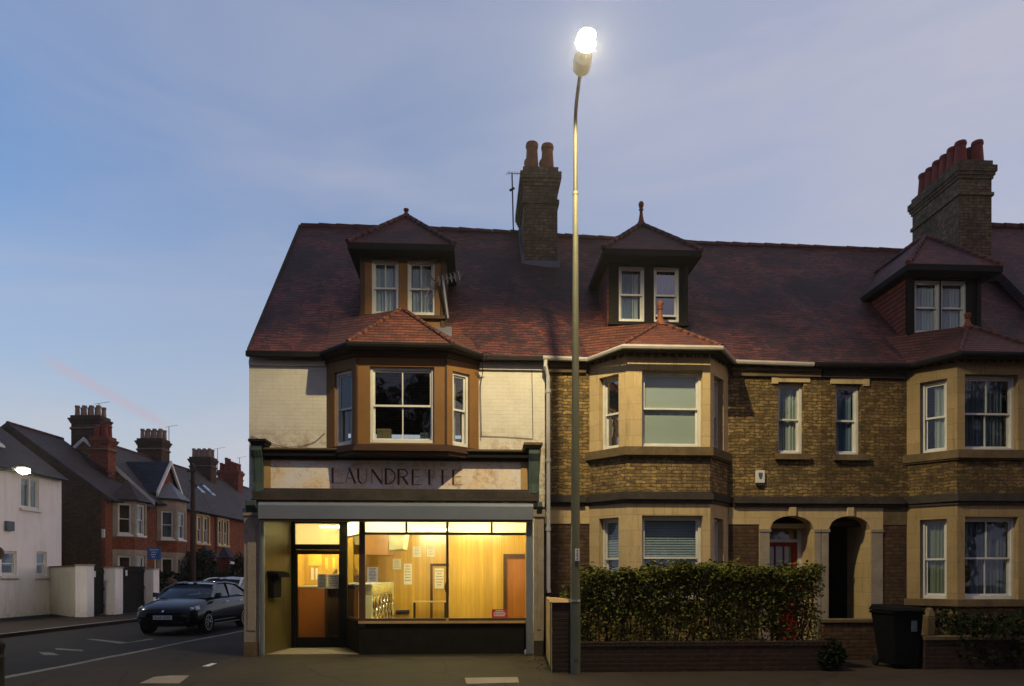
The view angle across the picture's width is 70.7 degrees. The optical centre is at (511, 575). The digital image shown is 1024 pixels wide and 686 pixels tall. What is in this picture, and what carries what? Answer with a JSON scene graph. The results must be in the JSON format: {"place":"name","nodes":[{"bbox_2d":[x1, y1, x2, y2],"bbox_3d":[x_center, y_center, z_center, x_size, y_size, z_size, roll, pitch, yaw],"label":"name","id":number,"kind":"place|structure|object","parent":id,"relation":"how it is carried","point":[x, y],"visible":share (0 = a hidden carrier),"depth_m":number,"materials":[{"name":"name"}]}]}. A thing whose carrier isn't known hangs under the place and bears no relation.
{"place":"outdoors","nodes":[
{"label":"outdoors","id":0,"kind":"place"},
{"bbox_2d":[0,614,68,622],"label":"ground","id":1,"kind":"structure","parent":0,"point":[24,618],"depth_m":29.46,"materials":[{"name":"concrete"}]},
{"bbox_2d":[0,427,68,617],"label":"white house","id":2,"kind":"structure","parent":1,"relation":"on","point":[30,523],"depth_m":29.55,"materials":[{"name":"paint"}]},
{"bbox_2d":[0,551,20,577],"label":"window","id":3,"kind":"structure","parent":2,"relation":"in","point":[4,575],"depth_m":28.53,"materials":[{"name":"white paint"}]},
{"bbox_2d":[19,476,42,512],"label":"window","id":4,"kind":"structure","parent":2,"relation":"in","point":[26,490],"depth_m":29.47,"materials":[{"name":"white paint"}]},
{"bbox_2d":[35,552,49,578],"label":"window","id":5,"kind":"structure","parent":2,"relation":"in","point":[41,575],"depth_m":30.39,"materials":[{"name":"white paint"}]},
{"bbox_2d":[1,421,156,567],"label":"street house","id":6,"kind":"structure","parent":1,"relation":"on","point":[105,516],"depth_m":34.15,"materials":[{"name":"red brick"}]},
{"bbox_2d":[118,503,131,534],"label":"window","id":7,"kind":"structure","parent":6,"relation":"in","point":[130,505],"depth_m":34.62,"materials":[{"name":"white paint"}]},
{"bbox_2d":[118,555,131,565],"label":"window","id":8,"kind":"structure","parent":6,"relation":"in","point":[130,557],"depth_m":34.57,"materials":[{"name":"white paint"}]},
{"bbox_2d":[137,504,143,535],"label":"window","id":9,"kind":"structure","parent":6,"relation":"in","point":[142,506],"depth_m":35.55,"materials":[{"name":"white paint"}]},
{"bbox_2d":[67,405,190,582],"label":"street house","id":10,"kind":"structure","parent":1,"relation":"on","point":[157,485],"depth_m":38.58,"materials":[{"name":"red brick"}]},
{"bbox_2d":[161,511,173,538],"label":"window","id":11,"kind":"structure","parent":10,"relation":"in","point":[167,517],"depth_m":38.73,"materials":[{"name":"white paint"}]},
{"bbox_2d":[161,558,173,582],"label":"window","id":12,"kind":"structure","parent":10,"relation":"in","point":[172,559],"depth_m":38.77,"materials":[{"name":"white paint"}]},
{"bbox_2d":[178,512,183,539],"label":"window","id":13,"kind":"structure","parent":10,"relation":"in","point":[179,527],"depth_m":39.69,"materials":[{"name":"white paint"}]},
{"bbox_2d":[125,428,220,577],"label":"street house","id":14,"kind":"structure","parent":1,"relation":"on","point":[154,445],"depth_m":44.20,"materials":[{"name":"red brick"}]},
{"bbox_2d":[198,516,200,542],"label":"window","id":15,"kind":"structure","parent":14,"relation":"in","point":[199,517],"depth_m":43.53,"materials":[{"name":"white paint"}]},
{"bbox_2d":[204,517,206,542],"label":"window","id":16,"kind":"structure","parent":14,"relation":"in","point":[205,531],"depth_m":44.39,"materials":[{"name":"white paint"}]},
{"bbox_2d":[181,548,217,580],"bbox_3d":[-17.365,0.056,40.096,1.781,3.192,2.133,0,0,1],"label":"garden shrub","id":17,"kind":"object","parent":1,"relation":"on","point":[201,565],"visible":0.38,"depth_m":39.89,"materials":[{"name":"green plant"}]},
{"bbox_2d":[173,448,243,573],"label":"street house","id":18,"kind":"structure","parent":1,"relation":"on","point":[229,532],"depth_m":48.42,"materials":[{"name":"red brick"}]},
{"bbox_2d":[219,520,221,544],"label":"window","id":19,"kind":"structure","parent":18,"relation":"in","point":[220,533],"depth_m":46.45,"materials":[{"name":"white paint"}]},
{"bbox_2d":[224,521,226,544],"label":"window","id":20,"kind":"structure","parent":18,"relation":"in","point":[225,534],"depth_m":47.30,"materials":[{"name":"white paint"}]},
{"bbox_2d":[217,458,248,507],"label":"street house","id":21,"kind":"structure","parent":1,"relation":"on","point":[230,471],"depth_m":55.59,"materials":[{"name":"red brick"}]},
{"bbox_2d":[0,611,137,637],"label":"pavement","id":22,"kind":"structure","parent":0,"point":[19,626],"depth_m":24.01,"materials":[{"name":"concrete"}]},
{"bbox_2d":[0,466,30,473],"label":"street lamp","id":23,"kind":"object","parent":22,"relation":"on","point":[23,469],"visible":1,"depth_m":22.18,"materials":[{"name":"metal"}]},
{"bbox_2d":[49,565,74,616],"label":"cream wall","id":24,"kind":"structure","parent":22,"relation":"on","point":[62,590],"depth_m":29.17,"materials":[{"name":"paint"}]},
{"bbox_2d":[74,564,94,616],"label":"gate pier","id":25,"kind":"structure","parent":22,"relation":"on","point":[84,590],"depth_m":27.66,"materials":[{"name":"paint"}]},
{"bbox_2d":[144,568,159,604],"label":"gate pier","id":26,"kind":"structure","parent":22,"relation":"on","point":[151,580],"depth_m":32.55,"materials":[{"name":"paint"}]},
{"bbox_2d":[148,547,160,567],"bbox_3d":[-16.232,0.175,32.811,0.601,2.890,0.089,0,0,1],"label":"street sign","id":27,"kind":"object","parent":22,"relation":"on","point":[154,553],"visible":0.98,"depth_m":32.77,"materials":[{"name":"metal"}]},
{"bbox_2d":[162,578,177,587],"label":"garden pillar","id":28,"kind":"structure","parent":22,"relation":"on","point":[169,581],"depth_m":34.31,"materials":[{"name":"brick"}]},
{"bbox_2d":[159,570,243,598],"bbox_3d":[-16.727,0.657,39.908,1.096,2.015,12.967,0,0,1],"label":"garden hedge","id":29,"kind":"object","parent":22,"relation":"on","point":[178,577],"visible":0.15,"depth_m":37.11,"materials":[{"name":"green plant"}]},
{"bbox_2d":[186,463,244,580],"bbox_3d":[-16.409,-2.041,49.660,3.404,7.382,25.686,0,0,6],"label":"utility pole","id":30,"kind":"object","parent":22,"relation":"on","point":[193,470],"visible":0.79,"depth_m":36.80,"materials":[{"name":"wood"}]},
{"bbox_2d":[225,551,243,574],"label":"garden shrub","id":31,"kind":"object","parent":22,"relation":"on","point":[239,566],"visible":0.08,"depth_m":45.13,"materials":[{"name":"green plant"}]},
{"bbox_2d":[101,567,123,614],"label":"gate pier","id":32,"kind":"structure","parent":0,"point":[113,590],"depth_m":29.44,"materials":[{"name":"paint"}]},
{"bbox_2d":[94,567,103,614],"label":"wooden gate","id":33,"kind":"structure","parent":32,"relation":"attached to","point":[98,590],"depth_m":28.93,"materials":[{"name":"paint"}]},
{"bbox_2d":[115,566,145,611],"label":"wooden gate","id":34,"kind":"structure","parent":32,"relation":"attached to","point":[133,588],"depth_m":31.42,"materials":[{"name":"paint"}]},
{"bbox_2d":[0,621,243,675],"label":"side road","id":35,"kind":"structure","parent":0,"point":[22,654],"depth_m":18.37,"materials":[{"name":"asphalt"}]},
{"bbox_2d":[39,639,152,654],"bbox_3d":[-10.382,1.702,17.411,1.897,0.001,4.065,0,0,-3],"label":"road marking","id":36,"kind":"object","parent":35,"relation":"on","point":[47,653],"visible":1,"depth_m":16.80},
{"bbox_2d":[2,618,243,678],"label":"kerb","id":37,"kind":"structure","parent":35,"relation":"on","point":[25,673],"depth_m":16.87,"materials":[{"name":"concrete"}]},
{"bbox_2d":[137,581,243,633],"bbox_3d":[-9.811,0.944,22.569,2.075,1.556,4.454,0,0,1],"label":"parked car","id":38,"kind":"object","parent":35,"relation":"on","point":[204,606],"visible":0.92,"depth_m":21.45,"materials":[{"name":"black paint"}]},
{"bbox_2d":[203,577,243,594],"bbox_3d":[-11.234,0.873,28.464,2.235,1.649,4.797,0,0,1],"label":"parked car","id":39,"kind":"object","parent":35,"relation":"on","point":[239,581],"visible":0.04,"depth_m":28.08,"materials":[{"name":"silver metal"}]},
{"bbox_2d":[156,653,551,685],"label":"forecourt","id":40,"kind":"structure","parent":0,"point":[376,670],"depth_m":12.11,"materials":[{"name":"concrete"}]},
{"bbox_2d":[465,677,518,683],"bbox_3d":[-0.305,1.593,10.920,0.825,0.014,0.682,0,0,-3],"label":"road marking","id":41,"kind":"object","parent":40,"relation":"on","point":[492,680],"visible":1,"depth_m":10.89,"materials":[{"name":"paint"}]},
{"bbox_2d":[435,653,549,669],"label":"fallen leaves","id":42,"kind":"object","parent":40,"relation":"on","point":[526,660],"visible":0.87,"depth_m":13.52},
{"bbox_2d":[0,0,1023,487],"label":"sky","id":43,"kind":"structure","parent":0,"point":[162,162],"materials":[{"name":"blue"}]},
{"bbox_2d":[5,631,1023,685],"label":"pavement","id":44,"kind":"structure","parent":0,"point":[135,669],"depth_m":11.54,"materials":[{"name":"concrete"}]},
{"bbox_2d":[0,640,5,685],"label":"bollard","id":45,"kind":"object","parent":44,"relation":"on","point":[2,663],"visible":1,"depth_m":10.14,"materials":[{"name":"metal"}]},
{"bbox_2d":[141,675,188,682],"bbox_3d":[-5.270,1.591,11.044,0.585,0.001,0.913,0,0,-10],"label":"paving patch","id":46,"kind":"object","parent":44,"relation":"on","point":[171,679],"visible":1,"depth_m":11.03,"materials":[{"name":"concrete"}]},
{"bbox_2d":[242,140,561,655],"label":"laundrette building","id":47,"kind":"structure","parent":44,"relation":"on","point":[358,337],"depth_m":14.70,"materials":[{"name":"beige paint"}]},
{"bbox_2d":[267,571,289,597],"bbox_3d":[-4.781,0.180,14.793,0.257,0.540,0.550,0,0,6],"label":"lobby letterbox","id":48,"kind":"object","parent":47,"relation":"attached to","point":[274,584],"visible":1,"depth_m":14.60,"materials":[{"name":"black plastic"}]},
{"bbox_2d":[308,554,321,565],"bbox_3d":[-4.880,-0.391,17.888,0.326,0.294,0.003,0,0,-3],"label":"notice","id":49,"kind":"object","parent":47,"relation":"attached to","point":[314,559],"visible":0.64,"depth_m":17.89,"materials":[{"name":"yellow paper"}]},
{"bbox_2d":[295,550,338,647],"bbox_3d":[-4.254,0.512,15.781,0.945,2.136,0.102,0,0,-3],"label":"door","id":50,"kind":"structure","parent":47,"relation":"in","point":[300,642],"depth_m":15.77,"materials":[{"name":"black paint"}]},
{"bbox_2d":[298,585,338,636],"bbox_3d":[-4.367,0.917,17.508,1.459,1.345,0.680,0,0,-3],"label":"counter","id":51,"kind":"object","parent":47,"relation":"on","point":[318,612],"visible":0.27,"depth_m":17.18,"materials":[{"name":"brown wood"}]},
{"bbox_2d":[317,574,326,588],"bbox_3d":[-4.154,0.131,15.803,0.210,0.316,0.005,0,0,-3],"label":"notice","id":52,"kind":"object","parent":47,"relation":"attached to","point":[321,581],"visible":1,"depth_m":15.80,"materials":[{"name":"paper"}]},
{"bbox_2d":[327,574,338,588],"bbox_3d":[-3.918,0.134,15.815,0.245,0.310,0.005,0,0,-3],"label":"notice","id":53,"kind":"object","parent":47,"relation":"attached to","point":[332,581],"visible":1,"depth_m":15.81,"materials":[{"name":"paper"}]},
{"bbox_2d":[337,370,351,445],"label":"window","id":54,"kind":"structure","parent":47,"relation":"in","point":[342,414],"depth_m":14.42,"materials":[{"name":"white paint"}]},
{"bbox_2d":[358,585,378,617],"bbox_3d":[-3.391,0.910,16.327,0.707,1.380,0.604,0,0,-3],"label":"washing machine","id":55,"kind":"object","parent":47,"relation":"on","point":[371,604],"visible":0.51,"depth_m":16.05,"materials":[{"name":"metal"}]},
{"bbox_2d":[367,567,377,581],"bbox_3d":[-2.815,-0.015,14.579,0.221,0.302,0.005,0,0,-3],"label":"notice","id":56,"kind":"object","parent":47,"relation":"attached to","point":[372,574],"visible":1,"depth_m":14.58,"materials":[{"name":"paper"}]},
{"bbox_2d":[375,585,381,617],"bbox_3d":[-3.423,0.910,16.946,0.707,1.380,0.604,0,0,-3],"label":"washing machine","id":57,"kind":"object","parent":47,"relation":"on","point":[378,599],"visible":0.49,"depth_m":16.86,"materials":[{"name":"metal"}]},
{"bbox_2d":[377,584,385,617],"bbox_3d":[-3.455,0.910,17.566,0.707,1.380,0.604,0,0,-3],"label":"washing machine","id":58,"kind":"object","parent":47,"relation":"on","point":[382,601],"visible":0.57,"depth_m":17.50,"materials":[{"name":"metal"}]},
{"bbox_2d":[377,429,391,437],"bbox_3d":[-2.541,-2.760,14.368,0.280,0.280,0.217,0,0,-3],"label":"cardboard box","id":59,"kind":"object","parent":47,"relation":"on","point":[384,433],"visible":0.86,"depth_m":14.27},
{"bbox_2d":[382,584,388,617],"bbox_3d":[-3.487,0.910,18.185,0.707,1.380,0.604,0,0,-3],"label":"washing machine","id":60,"kind":"object","parent":47,"relation":"on","point":[385,600],"visible":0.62,"depth_m":18.10,"materials":[{"name":"metal"}]},
{"bbox_2d":[372,260,398,313],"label":"window","id":61,"kind":"structure","parent":47,"relation":"in","point":[385,274],"depth_m":15.25,"materials":[{"name":"white paint"}]},
{"bbox_2d":[386,584,390,617],"bbox_3d":[-3.519,0.910,18.804,0.707,1.380,0.604,0,0,-3],"label":"washing machine","id":62,"kind":"object","parent":47,"relation":"on","point":[389,600],"visible":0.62,"depth_m":18.73,"materials":[{"name":"metal"}]},
{"bbox_2d":[388,583,393,617],"bbox_3d":[-3.551,0.910,19.423,0.707,1.380,0.604,0,0,-3],"label":"washing machine","id":63,"kind":"object","parent":47,"relation":"on","point":[391,598],"visible":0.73,"depth_m":19.38,"materials":[{"name":"metal"}]},
{"bbox_2d":[391,582,393,617],"bbox_3d":[-3.582,0.885,19.767,0.680,1.410,0.050,0,0,-3],"label":"end panel","id":64,"kind":"object","parent":47,"relation":"on","point":[392,583],"visible":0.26,"depth_m":19.76,"materials":[{"name":"metal"}]},
{"bbox_2d":[393,559,400,568],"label":"notice","id":65,"kind":"object","parent":47,"relation":"attached to","point":[396,563],"visible":1,"depth_m":20.30,"materials":[{"name":"paper"}]},
{"bbox_2d":[370,367,433,442],"bbox_3d":[-2.152,-3.335,14.213,1.247,1.482,0.120,0,0,-3],"label":"window","id":66,"kind":"structure","parent":47,"relation":"in","point":[373,370],"depth_m":14.20,"materials":[{"name":"white paint"}]},
{"bbox_2d":[404,564,411,583],"bbox_3d":[-2.929,-0.038,20.321,0.226,0.584,0.005,0,0,-3],"label":"notice","id":67,"kind":"object","parent":47,"relation":"attached to","point":[407,573],"visible":1,"depth_m":20.32,"materials":[{"name":"paper"}]},
{"bbox_2d":[413,546,420,556],"bbox_3d":[-2.681,-0.666,20.334,0.226,0.300,0.005,0,0,-3],"label":"notice","id":68,"kind":"object","parent":47,"relation":"attached to","point":[416,551],"visible":1,"depth_m":20.33,"materials":[{"name":"paper"}]},
{"bbox_2d":[408,261,434,314],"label":"window","id":69,"kind":"structure","parent":47,"relation":"in","point":[418,279],"depth_m":15.27,"materials":[{"name":"white paint"}]},
{"bbox_2d":[420,433,429,438],"bbox_3d":[-1.718,-2.725,14.411,0.230,0.210,0.217,0,0,-3],"label":"storage box","id":70,"kind":"object","parent":47,"relation":"on","point":[424,435],"visible":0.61,"depth_m":14.31,"materials":[{"name":"grey plastic"}]},
{"bbox_2d":[412,601,445,617],"bbox_3d":[-2.230,1.144,19.586,0.906,0.892,0.450,0,0,-3],"label":"bench table","id":71,"kind":"object","parent":47,"relation":"on","point":[414,608],"visible":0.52,"depth_m":19.38,"materials":[{"name":"wood"}]},
{"bbox_2d":[427,546,433,556],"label":"notice","id":72,"kind":"object","parent":47,"relation":"attached to","point":[430,551],"visible":1,"depth_m":20.35,"materials":[{"name":"paper"}]},
{"bbox_2d":[418,262,460,318],"bbox_3d":[-1.435,-5.888,14.947,0.870,1.094,0.520,0,0,16],"label":"rooftop aerial","id":73,"kind":"object","parent":47,"relation":"attached to","point":[444,290],"visible":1,"depth_m":14.94,"materials":[{"name":"metal"}]},
{"bbox_2d":[435,568,443,588],"bbox_3d":[-2.051,0.091,20.336,0.257,0.569,0.005,0,0,-3],"label":"notice","id":74,"kind":"object","parent":47,"relation":"attached to","point":[439,578],"visible":1,"depth_m":20.34,"materials":[{"name":"paper"}]},
{"bbox_2d":[358,522,525,627],"bbox_3d":[-1.388,-0.090,14.643,3.407,2.280,0.130,0,0,-3],"label":"window frame","id":75,"kind":"structure","parent":47,"relation":"in","point":[365,528],"depth_m":14.63,"materials":[{"name":"brown paint"}]},
{"bbox_2d":[453,372,467,446],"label":"window","id":76,"kind":"structure","parent":47,"relation":"in","point":[464,412],"depth_m":14.53,"materials":[{"name":"white paint"}]},
{"bbox_2d":[492,609,506,617],"bbox_3d":[-0.254,0.778,14.709,0.313,0.178,0.005,0,0,-3],"label":"notice","id":77,"kind":"object","parent":47,"relation":"attached to","point":[499,613],"visible":1,"depth_m":14.71,"materials":[{"name":"paper"}]},
{"bbox_2d":[480,352,532,438],"bbox_3d":[-0.096,-3.622,14.481,1.084,1.683,0.457,0,0,-3],"label":"cable","id":78,"kind":"object","parent":47,"relation":"attached to","point":[480,401],"visible":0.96,"depth_m":14.63,"materials":[{"name":"plastic"}]},
{"bbox_2d":[506,171,519,236],"bbox_3d":[0.108,-9.479,18.688,0.546,1.970,0.220,0,0,-31],"label":"television aerial","id":79,"kind":"object","parent":47,"relation":"attached to","point":[512,188],"visible":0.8,"depth_m":18.61,"materials":[{"name":"metal"}]},
{"bbox_2d":[503,554,524,617],"bbox_3d":[0.047,0.541,17.310,0.514,2.105,0.110,0,0,-3],"label":"inner door","id":80,"kind":"structure","parent":47,"relation":"in","point":[513,564],"depth_m":17.29,"materials":[{"name":"brown wood"}]},
{"bbox_2d":[546,597,569,672],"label":"boundary wall","id":81,"kind":"structure","parent":44,"relation":"on","point":[558,633],"depth_m":11.90,"materials":[{"name":"brick"}]},
{"bbox_2d":[570,27,595,674],"bbox_3d":[1.058,-3.179,11.065,0.300,9.558,1.410,0,0,-3],"label":"street lamp","id":82,"kind":"object","parent":44,"relation":"on","point":[585,46],"visible":1,"depth_m":11.63,"materials":[{"name":"metal"}]},
{"bbox_2d":[581,640,841,671],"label":"garden wall","id":83,"kind":"structure","parent":44,"relation":"on","point":[692,655],"depth_m":12.02,"materials":[{"name":"brick"}]},
{"bbox_2d":[560,557,825,641],"bbox_3d":[3.057,0.592,12.484,4.493,1.829,0.953,0,0,-3],"label":"hedge","id":84,"kind":"object","parent":83,"relation":"on","point":[678,580],"visible":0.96,"depth_m":12.23,"materials":[{"name":"green plant"}]},
{"bbox_2d":[817,637,847,670],"bbox_3d":[5.370,1.325,12.205,0.577,0.584,0.512,0,0,-3],"label":"bush","id":85,"kind":"object","parent":44,"relation":"on","point":[835,660],"visible":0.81,"depth_m":12.06,"materials":[{"name":"green plant"}]},
{"bbox_2d":[869,604,925,665],"bbox_3d":[6.721,1.055,12.666,0.593,1.088,0.846,0,0,-3],"label":"wheelie bin","id":86,"kind":"object","parent":44,"relation":"on","point":[898,630],"visible":1,"depth_m":12.31,"materials":[{"name":"black plastic"}]},
{"bbox_2d":[921,608,934,634],"bbox_3d":[7.465,1.090,12.946,0.145,1.020,0.190,0,0,-3],"label":"gate post","id":87,"kind":"object","parent":44,"relation":"on","point":[928,625],"visible":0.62,"depth_m":12.86,"materials":[{"name":"stone"}]},
{"bbox_2d":[904,222,1023,593],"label":"terrace house","id":88,"kind":"structure","parent":44,"relation":"on","point":[1008,244],"depth_m":18.61,"materials":[{"name":"brick"}]},
{"bbox_2d":[917,635,1023,668],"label":"garden wall","id":89,"kind":"structure","parent":44,"relation":"on","point":[938,652],"depth_m":12.32,"materials":[{"name":"brick"}]},
{"bbox_2d":[924,606,1023,667],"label":"shrub hedge","id":90,"kind":"object","parent":44,"relation":"on","point":[960,623],"visible":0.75,"depth_m":12.36,"materials":[{"name":"green plant"}]},
{"bbox_2d":[534,201,823,652],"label":"terrace house","id":91,"kind":"structure","parent":0,"point":[699,388],"depth_m":14.91,"materials":[{"name":"brick"}]},
{"bbox_2d":[603,376,618,449],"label":"window","id":92,"kind":"structure","parent":91,"relation":"in","point":[611,420],"depth_m":14.69,"materials":[{"name":"white paint"}]},
{"bbox_2d":[603,518,618,595],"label":"window","id":93,"kind":"structure","parent":91,"relation":"in","point":[606,522],"depth_m":14.67,"materials":[{"name":"white paint"}]},
{"bbox_2d":[619,267,643,320],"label":"window","id":94,"kind":"structure","parent":91,"relation":"in","point":[628,280],"depth_m":15.51,"materials":[{"name":"white paint"}]},
{"bbox_2d":[654,267,678,321],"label":"window","id":95,"kind":"structure","parent":91,"relation":"in","point":[666,280],"depth_m":15.50,"materials":[{"name":"white paint"}]},
{"bbox_2d":[642,371,700,446],"bbox_3d":[3.142,-3.279,14.365,1.204,1.521,0.139,0,0,-3],"label":"window","id":96,"kind":"structure","parent":91,"relation":"in","point":[671,401],"depth_m":14.42,"materials":[{"name":"white paint"}]},
{"bbox_2d":[642,516,700,598],"bbox_3d":[3.142,-0.349,14.362,1.204,1.653,0.133,0,0,-3],"label":"window","id":97,"kind":"structure","parent":91,"relation":"in","point":[690,551],"depth_m":14.41,"materials":[{"name":"white paint"}]},
{"bbox_2d":[714,379,717,447],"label":"window","id":98,"kind":"structure","parent":91,"relation":"in","point":[715,382],"depth_m":14.80,"materials":[{"name":"white paint"}]},
{"bbox_2d":[714,519,717,586],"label":"window","id":99,"kind":"structure","parent":91,"relation":"in","point":[715,520],"depth_m":14.79,"materials":[{"name":"white paint"}]},
{"bbox_2d":[755,470,764,485],"bbox_3d":[5.133,-2.014,14.943,0.185,0.315,0.074,0,0,-3],"label":"alarm box","id":100,"kind":"object","parent":91,"relation":"attached to","point":[759,477],"visible":1,"depth_m":14.91,"materials":[{"name":"white paint"}]},
{"bbox_2d":[770,542,796,639],"bbox_3d":[5.775,0.429,15.595,0.769,2.283,0.055,0,0,-3],"label":"front door","id":101,"kind":"structure","parent":91,"relation":"in","point":[794,544],"depth_m":15.59,"materials":[{"name":"red paint"}]},
{"bbox_2d":[778,384,801,453],"bbox_3d":[5.793,-3.267,15.203,0.543,1.493,0.200,0,0,-3],"label":"window","id":102,"kind":"structure","parent":91,"relation":"in","point":[789,395],"depth_m":15.25,"materials":[{"name":"white paint"}]},
{"bbox_2d":[817,618,943,659],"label":"side wall","id":103,"kind":"structure","parent":0,"point":[856,636],"depth_m":13.70,"materials":[{"name":"brick"}]},
{"bbox_2d":[748,139,1023,634],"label":"terrace house","id":104,"kind":"structure","parent":0,"point":[893,334],"depth_m":15.12,"materials":[{"name":"brick"}]},
{"bbox_2d":[836,385,857,453],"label":"window","id":105,"kind":"structure","parent":104,"relation":"in","point":[846,396],"depth_m":15.31,"materials":[{"name":"white paint"}]},
{"bbox_2d":[915,281,938,331],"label":"window","id":106,"kind":"structure","parent":104,"relation":"in","point":[926,315],"depth_m":15.85,"materials":[{"name":"white paint"}]},
{"bbox_2d":[922,380,946,452],"bbox_3d":[8.777,-3.254,14.934,0.209,1.471,0.486,0,0,-44],"label":"window","id":107,"kind":"structure","parent":104,"relation":"in","point":[940,417],"depth_m":14.96,"materials":[{"name":"white paint"}]},
{"bbox_2d":[922,519,946,598],"bbox_3d":[8.773,-0.334,14.930,0.196,1.627,0.486,0,0,-44],"label":"window","id":108,"kind":"structure","parent":104,"relation":"in","point":[934,532],"depth_m":14.99,"materials":[{"name":"glass"}]},
{"bbox_2d":[941,281,965,328],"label":"window","id":109,"kind":"structure","parent":104,"relation":"in","point":[952,316],"depth_m":15.88,"materials":[{"name":"white paint"}]},
{"bbox_2d":[965,376,1013,449],"bbox_3d":[9.632,-3.279,14.720,1.107,1.521,0.200,0,0,-3],"label":"window","id":110,"kind":"structure","parent":104,"relation":"in","point":[983,394],"depth_m":14.77,"materials":[{"name":"white paint"}]},
{"bbox_2d":[965,517,1013,598],"bbox_3d":[9.632,-0.349,14.721,1.107,1.657,0.201,0,0,-3],"label":"window","id":111,"kind":"structure","parent":104,"relation":"in","point":[985,557],"depth_m":14.77,"materials":[{"name":"glass"}]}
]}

